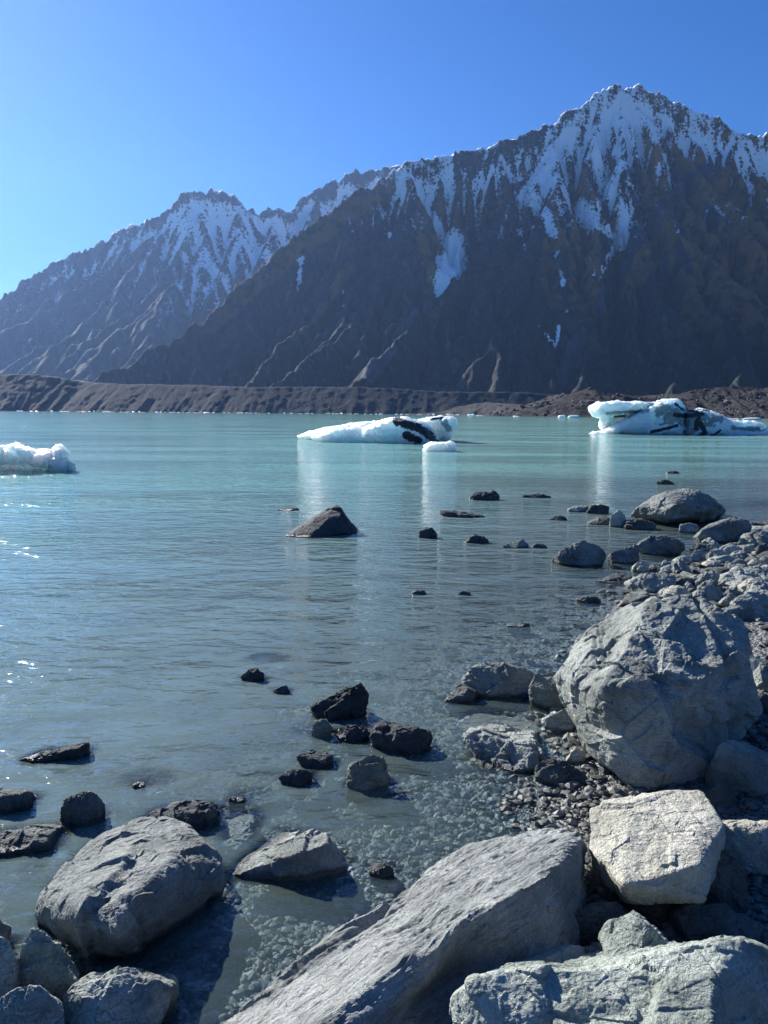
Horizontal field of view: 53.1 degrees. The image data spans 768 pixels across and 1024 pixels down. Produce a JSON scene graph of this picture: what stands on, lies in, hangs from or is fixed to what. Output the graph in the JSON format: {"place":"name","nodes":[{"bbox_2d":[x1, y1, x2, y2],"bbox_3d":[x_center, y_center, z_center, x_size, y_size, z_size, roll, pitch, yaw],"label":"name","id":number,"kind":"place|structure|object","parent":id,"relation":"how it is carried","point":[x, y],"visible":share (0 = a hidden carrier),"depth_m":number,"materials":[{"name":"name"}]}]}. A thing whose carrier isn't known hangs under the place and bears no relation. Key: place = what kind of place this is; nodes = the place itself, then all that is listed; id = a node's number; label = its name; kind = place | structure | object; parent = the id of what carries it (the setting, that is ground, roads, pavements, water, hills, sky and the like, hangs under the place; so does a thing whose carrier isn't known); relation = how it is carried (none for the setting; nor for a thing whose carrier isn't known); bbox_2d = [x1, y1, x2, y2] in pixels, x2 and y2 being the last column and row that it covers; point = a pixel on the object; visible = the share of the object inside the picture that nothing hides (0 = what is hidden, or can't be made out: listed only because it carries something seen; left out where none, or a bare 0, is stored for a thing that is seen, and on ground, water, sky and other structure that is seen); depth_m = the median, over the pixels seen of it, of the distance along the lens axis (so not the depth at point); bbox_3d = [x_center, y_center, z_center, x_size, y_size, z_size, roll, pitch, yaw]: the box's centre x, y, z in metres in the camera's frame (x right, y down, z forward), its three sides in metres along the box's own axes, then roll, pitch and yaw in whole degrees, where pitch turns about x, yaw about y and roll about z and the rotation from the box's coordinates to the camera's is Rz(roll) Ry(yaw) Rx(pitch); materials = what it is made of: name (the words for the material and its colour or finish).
{"place":"outdoors","nodes":[
{"label":"outdoors","id":0,"kind":"place"},
{"bbox_2d":[0,164,401,381],"bbox_3d":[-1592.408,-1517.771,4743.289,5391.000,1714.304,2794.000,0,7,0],"label":"mountain","id":1,"kind":"structure","parent":0,"point":[125,298],"depth_m":4530.96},
{"bbox_2d":[0,374,553,413],"bbox_3d":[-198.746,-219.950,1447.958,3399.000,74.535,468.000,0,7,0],"label":"moraine","id":2,"kind":"structure","parent":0,"point":[28,392],"depth_m":1362.68,"materials":[{"name":"gravel"}]},
{"bbox_2d":[0,411,767,930],"bbox_3d":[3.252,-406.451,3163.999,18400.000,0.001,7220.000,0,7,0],"label":"water","id":3,"kind":"structure","parent":0,"point":[162,577],"depth_m":11.01,"materials":[{"name":"liquid"}]},
{"bbox_2d":[0,920,11,940],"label":"rock","id":4,"kind":"object","parent":3,"relation":"in","point":[5,930],"visible":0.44,"depth_m":3.16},
{"bbox_2d":[0,788,36,830],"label":"rock","id":5,"kind":"object","parent":3,"relation":"in","point":[14,801],"visible":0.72,"depth_m":4.26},
{"bbox_2d":[0,824,67,869],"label":"rock","id":6,"kind":"object","parent":3,"relation":"in","point":[37,840],"visible":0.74,"depth_m":3.89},
{"bbox_2d":[0,443,69,471],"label":"iceberg","id":7,"kind":"object","parent":3,"relation":"on","point":[19,457],"visible":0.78,"depth_m":27.55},
{"bbox_2d":[19,742,89,763],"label":"rock","id":8,"kind":"object","parent":3,"relation":"in","point":[75,752],"visible":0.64,"depth_m":4.88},
{"bbox_2d":[59,791,106,836],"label":"rock","id":9,"kind":"object","parent":3,"relation":"in","point":[83,810],"visible":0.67,"depth_m":4.13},
{"bbox_2d":[35,816,225,965],"bbox_3d":[-1.141,1.784,3.560,0.816,0.616,1.117,0,7,0],"label":"boulder","id":10,"kind":"object","parent":3,"relation":"in","point":[130,891],"visible":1,"depth_m":3.28,"materials":[{"name":"stone"}]},
{"bbox_2d":[240,667,264,681],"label":"rock","id":11,"kind":"object","parent":3,"relation":"in","point":[253,674],"visible":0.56,"depth_m":6.35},
{"bbox_2d":[273,685,289,694],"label":"rock","id":12,"kind":"object","parent":3,"relation":"in","point":[282,690],"visible":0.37,"depth_m":6.06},
{"bbox_2d":[279,769,311,799],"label":"rock","id":13,"kind":"object","parent":3,"relation":"on","point":[298,779],"visible":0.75,"depth_m":4.59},
{"bbox_2d":[285,505,357,537],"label":"rock","id":14,"kind":"object","parent":3,"relation":"in","point":[334,520],"visible":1,"depth_m":13.91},
{"bbox_2d":[311,719,332,750],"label":"rock","id":15,"kind":"object","parent":3,"relation":"in","point":[321,729],"visible":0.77,"depth_m":5.26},
{"bbox_2d":[311,682,368,731],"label":"rock","id":16,"kind":"object","parent":3,"relation":"on","point":[344,707],"visible":0.88,"depth_m":5.59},
{"bbox_2d":[297,416,452,442],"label":"iceberg","id":17,"kind":"object","parent":3,"relation":"on","point":[404,429],"visible":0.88,"depth_m":56.71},
{"bbox_2d":[427,415,457,431],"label":"iceberg","id":18,"kind":"object","parent":17,"relation":"on","point":[446,423],"visible":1,"depth_m":58.64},
{"bbox_2d":[418,527,436,537],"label":"rock","id":19,"kind":"object","parent":3,"relation":"in","point":[428,532],"visible":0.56,"depth_m":13.67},
{"bbox_2d":[423,441,456,451],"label":"iceberg","id":20,"kind":"object","parent":3,"relation":"on","point":[447,446],"visible":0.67,"depth_m":44.15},
{"bbox_2d":[439,510,483,517],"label":"rock","id":21,"kind":"object","parent":3,"relation":"in","point":[449,513],"visible":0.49,"depth_m":16.45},
{"bbox_2d":[463,534,488,543],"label":"rock","id":22,"kind":"object","parent":3,"relation":"in","point":[475,538],"visible":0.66,"depth_m":13.17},
{"bbox_2d":[469,490,499,499],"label":"rock","id":23,"kind":"object","parent":3,"relation":"in","point":[491,495],"visible":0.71,"depth_m":19.72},
{"bbox_2d":[460,723,542,774],"bbox_3d":[0.819,1.580,5.101,0.558,0.312,0.691,4,8,28],"label":"rock","id":24,"kind":"object","parent":3,"relation":"in","point":[497,749],"visible":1,"depth_m":4.92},
{"bbox_2d":[503,539,528,547],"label":"rock","id":25,"kind":"object","parent":3,"relation":"in","point":[520,543],"visible":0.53,"depth_m":12.76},
{"bbox_2d":[522,493,550,497],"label":"rock","id":26,"kind":"object","parent":3,"relation":"in","point":[538,495],"visible":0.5,"depth_m":20.37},
{"bbox_2d":[567,505,588,511],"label":"rock","id":27,"kind":"object","parent":3,"relation":"in","point":[581,508],"visible":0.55,"depth_m":17.50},
{"bbox_2d":[586,504,609,513],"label":"rock","id":28,"kind":"object","parent":3,"relation":"in","point":[599,509],"visible":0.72,"depth_m":17.21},
{"bbox_2d":[587,516,609,524],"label":"rock","id":29,"kind":"object","parent":3,"relation":"in","point":[602,520],"visible":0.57,"depth_m":15.50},
{"bbox_2d":[609,509,625,526],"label":"rock","id":30,"kind":"object","parent":3,"relation":"in","point":[617,518],"visible":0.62,"depth_m":15.14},
{"bbox_2d":[621,518,655,529],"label":"rock","id":31,"kind":"object","parent":3,"relation":"in","point":[639,524],"visible":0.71,"depth_m":14.87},
{"bbox_2d":[588,398,767,434],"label":"iceberg","id":32,"kind":"object","parent":3,"relation":"on","point":[675,416],"visible":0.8,"depth_m":87.01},
{"bbox_2d":[0,499,767,1023],"bbox_3d":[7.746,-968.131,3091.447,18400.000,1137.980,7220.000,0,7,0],"label":"ground","id":33,"kind":"structure","parent":0,"point":[158,777],"depth_m":5.64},
{"bbox_2d":[0,937,21,997],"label":"rock","id":34,"kind":"object","parent":33,"relation":"on","point":[10,968],"visible":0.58,"depth_m":2.85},
{"bbox_2d":[0,985,65,1023],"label":"rock","id":35,"kind":"object","parent":33,"relation":"on","point":[33,1004],"visible":1,"depth_m":2.65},
{"bbox_2d":[19,928,80,1001],"bbox_3d":[-1.272,1.774,2.937,0.242,0.392,0.165,0,7,0],"label":"rock","id":36,"kind":"object","parent":33,"relation":"on","point":[47,963],"visible":0.73,"depth_m":2.88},
{"bbox_2d":[62,966,178,1023],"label":"rock","id":37,"kind":"object","parent":33,"relation":"on","point":[123,995],"visible":0.98,"depth_m":2.76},
{"bbox_2d":[156,961,170,969],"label":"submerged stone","id":38,"kind":"object","parent":33,"relation":"on","point":[164,965],"visible":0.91,"depth_m":3.22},
{"bbox_2d":[144,800,221,836],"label":"rock","id":39,"kind":"object","parent":33,"relation":"on","point":[200,816],"visible":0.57,"depth_m":4.13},
{"bbox_2d":[208,988,221,1005],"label":"submerged stone","id":40,"kind":"object","parent":33,"relation":"on","point":[213,993],"visible":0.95,"depth_m":2.98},
{"bbox_2d":[214,814,256,850],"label":"rock","id":41,"kind":"object","parent":33,"relation":"on","point":[236,833],"visible":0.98,"depth_m":4.10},
{"bbox_2d":[224,802,270,827],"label":"drowned rock","id":42,"kind":"object","parent":33,"relation":"on","point":[260,811],"visible":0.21,"depth_m":4.44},
{"bbox_2d":[228,797,245,817],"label":"rock","id":43,"kind":"object","parent":42,"relation":"on","point":[236,806],"visible":0.89,"depth_m":4.37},
{"bbox_2d":[249,825,284,848],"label":"drowned rock","id":44,"kind":"object","parent":33,"relation":"on","point":[264,833],"visible":0.18,"depth_m":4.28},
{"bbox_2d":[252,793,285,812],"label":"drowned rock","id":45,"kind":"object","parent":33,"relation":"on","point":[272,801],"visible":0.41,"depth_m":4.69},
{"bbox_2d":[232,829,348,890],"bbox_3d":[-0.451,1.738,3.871,0.558,0.318,0.490,0,7,0],"label":"rock","id":46,"kind":"object","parent":33,"relation":"on","point":[286,860],"visible":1,"depth_m":3.68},
{"bbox_2d":[285,816,330,832],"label":"drowned rock","id":47,"kind":"object","parent":33,"relation":"on","point":[304,824],"visible":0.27,"depth_m":4.37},
{"bbox_2d":[296,749,334,782],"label":"rock","id":48,"kind":"object","parent":33,"relation":"on","point":[319,764],"visible":0.87,"depth_m":4.82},
{"bbox_2d":[333,830,354,843],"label":"drowned rock","id":49,"kind":"object","parent":33,"relation":"on","point":[339,835],"visible":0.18,"depth_m":4.24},
{"bbox_2d":[333,810,376,825],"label":"drowned rock","id":50,"kind":"object","parent":33,"relation":"on","point":[353,817],"visible":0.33,"depth_m":4.41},
{"bbox_2d":[369,863,393,889],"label":"rock","id":51,"kind":"object","parent":33,"relation":"on","point":[381,875],"visible":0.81,"depth_m":3.68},
{"bbox_2d":[10,556,767,1023],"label":"pebbles","id":52,"kind":"object","parent":33,"relation":"on","point":[204,980],"visible":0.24,"depth_m":4.11,"materials":[{"name":"gravel"}]},
{"bbox_2d":[131,802,170,819],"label":"drowned rock","id":53,"kind":"object","parent":52,"relation":"on","point":[146,812],"visible":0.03,"depth_m":4.58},
{"bbox_2d":[132,781,145,789],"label":"rock","id":54,"kind":"object","parent":53,"relation":"on","point":[137,785],"visible":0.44,"depth_m":4.53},
{"bbox_2d":[337,724,369,755],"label":"rock","id":55,"kind":"object","parent":52,"relation":"on","point":[352,740],"visible":1,"depth_m":5.21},
{"bbox_2d":[346,755,389,803],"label":"rock","id":56,"kind":"object","parent":52,"relation":"on","point":[368,777],"visible":0.99,"depth_m":4.56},
{"bbox_2d":[368,720,432,765],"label":"rock","id":57,"kind":"object","parent":33,"relation":"on","point":[396,743],"visible":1,"depth_m":5.05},
{"bbox_2d":[223,820,586,1023],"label":"slab","id":58,"kind":"structure","parent":33,"relation":"on","point":[428,943],"depth_m":2.81,"materials":[{"name":"stone"}]},
{"bbox_2d":[443,684,477,712],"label":"rock","id":59,"kind":"object","parent":33,"relation":"on","point":[461,698],"visible":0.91,"depth_m":5.92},
{"bbox_2d":[462,662,533,705],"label":"rock","id":60,"kind":"object","parent":33,"relation":"on","point":[492,684],"visible":0.77,"depth_m":6.07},
{"bbox_2d":[459,713,555,737],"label":"slab","id":61,"kind":"structure","parent":33,"relation":"on","point":[476,720],"depth_m":5.58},
{"bbox_2d":[505,622,530,635],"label":"rock","id":62,"kind":"object","parent":33,"relation":"on","point":[510,627],"visible":0.86,"depth_m":8.02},
{"bbox_2d":[528,671,563,710],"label":"rock","id":63,"kind":"object","parent":33,"relation":"on","point":[544,693],"visible":0.5,"depth_m":5.81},
{"bbox_2d":[541,708,574,732],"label":"rock","id":64,"kind":"object","parent":33,"relation":"on","point":[561,721],"visible":0.55,"depth_m":5.38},
{"bbox_2d":[533,758,587,787],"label":"rock","id":65,"kind":"object","parent":33,"relation":"on","point":[553,772],"visible":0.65,"depth_m":4.63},
{"bbox_2d":[565,747,585,764],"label":"rock","id":66,"kind":"object","parent":33,"relation":"on","point":[576,755],"visible":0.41,"depth_m":4.86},
{"bbox_2d":[551,540,605,574],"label":"rock","id":67,"kind":"object","parent":33,"relation":"on","point":[583,554],"visible":0.81,"depth_m":11.28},
{"bbox_2d":[576,596,600,605],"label":"rock","id":68,"kind":"object","parent":33,"relation":"on","point":[585,600],"visible":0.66,"depth_m":9.07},
{"bbox_2d":[584,870,597,888],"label":"rock","id":69,"kind":"object","parent":33,"relation":"on","point":[590,881],"visible":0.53,"depth_m":3.53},
{"bbox_2d":[575,901,625,946],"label":"rock","id":70,"kind":"object","parent":33,"relation":"on","point":[592,918],"visible":0.33,"depth_m":3.13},
{"bbox_2d":[449,935,767,1023],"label":"boulder","id":71,"kind":"object","parent":33,"relation":"on","point":[721,979],"visible":0.97,"depth_m":2.20,"materials":[{"name":"stone"}]},
{"bbox_2d":[584,942,602,953],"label":"rock","id":72,"kind":"object","parent":71,"relation":"on","point":[594,947],"visible":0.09,"depth_m":2.81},
{"bbox_2d":[598,910,668,956],"bbox_3d":[0.931,1.563,2.787,0.238,0.402,0.697,4,8,27],"label":"rock","id":73,"kind":"object","parent":71,"relation":"on","point":[632,930],"visible":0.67,"depth_m":2.58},
{"bbox_2d":[595,573,632,586],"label":"rock","id":74,"kind":"object","parent":33,"relation":"on","point":[621,578],"visible":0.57,"depth_m":10.18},
{"bbox_2d":[607,545,639,568],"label":"rock","id":75,"kind":"object","parent":33,"relation":"on","point":[629,556],"visible":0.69,"depth_m":11.49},
{"bbox_2d":[626,593,649,602],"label":"beach stone","id":76,"kind":"object","parent":33,"relation":"on","point":[631,598],"visible":0.55,"depth_m":8.97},
{"bbox_2d":[630,560,649,575],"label":"rock","id":77,"kind":"object","parent":33,"relation":"on","point":[640,567],"visible":0.73,"depth_m":10.83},
{"bbox_2d":[624,573,677,592],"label":"rock","id":78,"kind":"object","parent":33,"relation":"on","point":[651,582],"visible":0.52,"depth_m":9.66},
{"bbox_2d":[630,903,671,918],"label":"rock","id":79,"kind":"object","parent":33,"relation":"on","point":[654,909],"visible":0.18,"depth_m":3.35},
{"bbox_2d":[589,790,725,904],"bbox_3d":[1.262,1.577,3.629,0.695,0.421,0.980,0,7,0],"label":"boulder","id":80,"kind":"object","parent":33,"relation":"on","point":[663,847],"visible":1,"depth_m":3.36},
{"bbox_2d":[553,594,762,789],"bbox_3d":[2.088,1.156,5.490,1.260,1.234,2.435,6,9,38],"label":"boulder","id":81,"kind":"object","parent":33,"relation":"on","point":[656,691],"visible":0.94,"depth_m":4.72,"materials":[{"name":"stone"}]},
{"bbox_2d":[637,535,684,560],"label":"rock","id":82,"kind":"object","parent":33,"relation":"on","point":[665,546],"visible":0.8,"depth_m":12.22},
{"bbox_2d":[662,585,689,596],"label":"rock","id":83,"kind":"object","parent":33,"relation":"on","point":[672,590],"visible":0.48,"depth_m":9.09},
{"bbox_2d":[631,488,725,523],"bbox_3d":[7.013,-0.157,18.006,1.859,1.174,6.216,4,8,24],"label":"boulder","id":84,"kind":"object","parent":33,"relation":"on","point":[683,505],"visible":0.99,"depth_m":15.58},
{"bbox_2d":[671,559,690,572],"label":"rock","id":85,"kind":"object","parent":33,"relation":"on","point":[680,565],"visible":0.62,"depth_m":10.71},
{"bbox_2d":[676,577,694,585],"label":"rock","id":86,"kind":"object","parent":33,"relation":"on","point":[680,581],"visible":0.38,"depth_m":9.73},
{"bbox_2d":[677,523,698,537],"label":"rock","id":87,"kind":"object","parent":33,"relation":"on","point":[691,528],"visible":0.85,"depth_m":14.51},
{"bbox_2d":[691,549,706,561],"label":"rock","id":88,"kind":"object","parent":33,"relation":"on","point":[698,555],"visible":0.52,"depth_m":11.61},
{"bbox_2d":[689,543,710,552],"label":"rock","id":89,"kind":"object","parent":33,"relation":"on","point":[696,546],"visible":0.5,"depth_m":12.65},
{"bbox_2d":[691,584,722,601],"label":"rock","id":90,"kind":"object","parent":33,"relation":"on","point":[710,592],"visible":0.47,"depth_m":8.95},
{"bbox_2d":[695,570,719,587],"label":"rock","id":91,"kind":"object","parent":33,"relation":"on","point":[712,574],"visible":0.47,"depth_m":9.64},
{"bbox_2d":[696,579,721,590],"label":"rock","id":92,"kind":"object","parent":33,"relation":"on","point":[708,582],"visible":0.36,"depth_m":9.51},
{"bbox_2d":[701,559,721,566],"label":"rock","id":93,"kind":"object","parent":33,"relation":"on","point":[711,563],"visible":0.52,"depth_m":11.14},
{"bbox_2d":[706,548,725,558],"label":"rock","id":94,"kind":"object","parent":33,"relation":"on","point":[719,551],"visible":0.38,"depth_m":11.78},
{"bbox_2d":[669,903,764,941],"bbox_3d":[1.394,1.784,3.224,0.363,0.277,0.288,0,7,0],"label":"rock","id":95,"kind":"object","parent":33,"relation":"on","point":[693,922],"visible":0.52,"depth_m":3.17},
{"bbox_2d":[705,782,736,810],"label":"rock","id":96,"kind":"object","parent":33,"relation":"on","point":[720,794],"visible":0.56,"depth_m":4.25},
{"bbox_2d":[706,555,736,563],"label":"rock","id":97,"kind":"object","parent":33,"relation":"on","point":[722,559],"visible":0.41,"depth_m":11.41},
{"bbox_2d":[693,516,751,544],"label":"rock","id":98,"kind":"object","parent":33,"relation":"on","point":[728,530],"visible":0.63,"depth_m":13.49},
{"bbox_2d":[705,850,749,913],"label":"rock","id":99,"kind":"object","parent":33,"relation":"on","point":[729,885],"visible":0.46,"depth_m":3.36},
{"bbox_2d":[718,593,736,606],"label":"rock","id":100,"kind":"object","parent":33,"relation":"on","point":[725,601],"visible":0.34,"depth_m":8.61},
{"bbox_2d":[722,605,740,615],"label":"rock","id":101,"kind":"object","parent":33,"relation":"on","point":[734,609],"visible":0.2,"depth_m":8.13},
{"bbox_2d":[723,544,740,554],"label":"rock","id":102,"kind":"object","parent":33,"relation":"on","point":[729,549],"visible":0.36,"depth_m":12.00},
{"bbox_2d":[705,740,767,796],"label":"rock","id":103,"kind":"object","parent":33,"relation":"on","point":[740,767],"visible":0.63,"depth_m":4.39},
{"bbox_2d":[730,550,748,559],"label":"rock","id":104,"kind":"object","parent":33,"relation":"on","point":[741,554],"visible":0.45,"depth_m":11.65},
{"bbox_2d":[718,565,767,585],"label":"rock","id":105,"kind":"object","parent":33,"relation":"on","point":[736,573],"visible":0.45,"depth_m":9.97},
{"bbox_2d":[722,819,767,875],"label":"rock","id":106,"kind":"object","parent":33,"relation":"on","point":[746,844],"visible":0.57,"depth_m":3.65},
{"bbox_2d":[729,590,767,619],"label":"rock","id":107,"kind":"object","parent":33,"relation":"on","point":[754,604],"visible":0.55,"depth_m":8.17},
{"bbox_2d":[737,529,767,545],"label":"rock","id":108,"kind":"object","parent":33,"relation":"on","point":[758,536],"visible":0.56,"depth_m":13.05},
{"bbox_2d":[737,578,767,592],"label":"rock","id":109,"kind":"object","parent":33,"relation":"on","point":[742,585],"visible":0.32,"depth_m":9.36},
{"bbox_2d":[744,580,767,592],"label":"rock","id":110,"kind":"object","parent":33,"relation":"on","point":[759,585],"visible":0.41,"depth_m":9.15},
{"bbox_2d":[753,655,767,692],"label":"rock","id":111,"kind":"object","parent":33,"relation":"on","point":[760,674],"visible":0.66,"depth_m":5.98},
{"bbox_2d":[754,543,767,554],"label":"rock","id":112,"kind":"object","parent":33,"relation":"on","point":[761,548],"visible":0.47,"depth_m":11.86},
{"bbox_2d":[758,691,767,711],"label":"rock","id":113,"kind":"object","parent":33,"relation":"on","point":[763,696],"visible":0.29,"depth_m":5.53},
{"bbox_2d":[0,0,767,299],"label":"sky","id":114,"kind":"structure","parent":0,"point":[111,111],"materials":[{"name":"blue"}]},
{"bbox_2d":[94,83,767,395],"bbox_3d":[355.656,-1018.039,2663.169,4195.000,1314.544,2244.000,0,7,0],"label":"mountain","id":115,"kind":"structure","parent":0,"point":[613,239],"depth_m":2588.22,"materials":[{"name":"stone"}]},
{"bbox_2d":[399,402,519,414],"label":"gravel bank","id":116,"kind":"object","parent":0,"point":[485,408],"visible":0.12,"depth_m":1028.07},
{"bbox_2d":[485,387,767,418],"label":"rubble hill","id":117,"kind":"structure","parent":0,"point":[740,404],"depth_m":683.53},
{"bbox_2d":[417,384,767,417],"bbox_3d":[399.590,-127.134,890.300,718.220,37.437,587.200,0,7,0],"label":"rubble blocks","id":118,"kind":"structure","parent":117,"relation":"on","point":[614,397],"depth_m":693.76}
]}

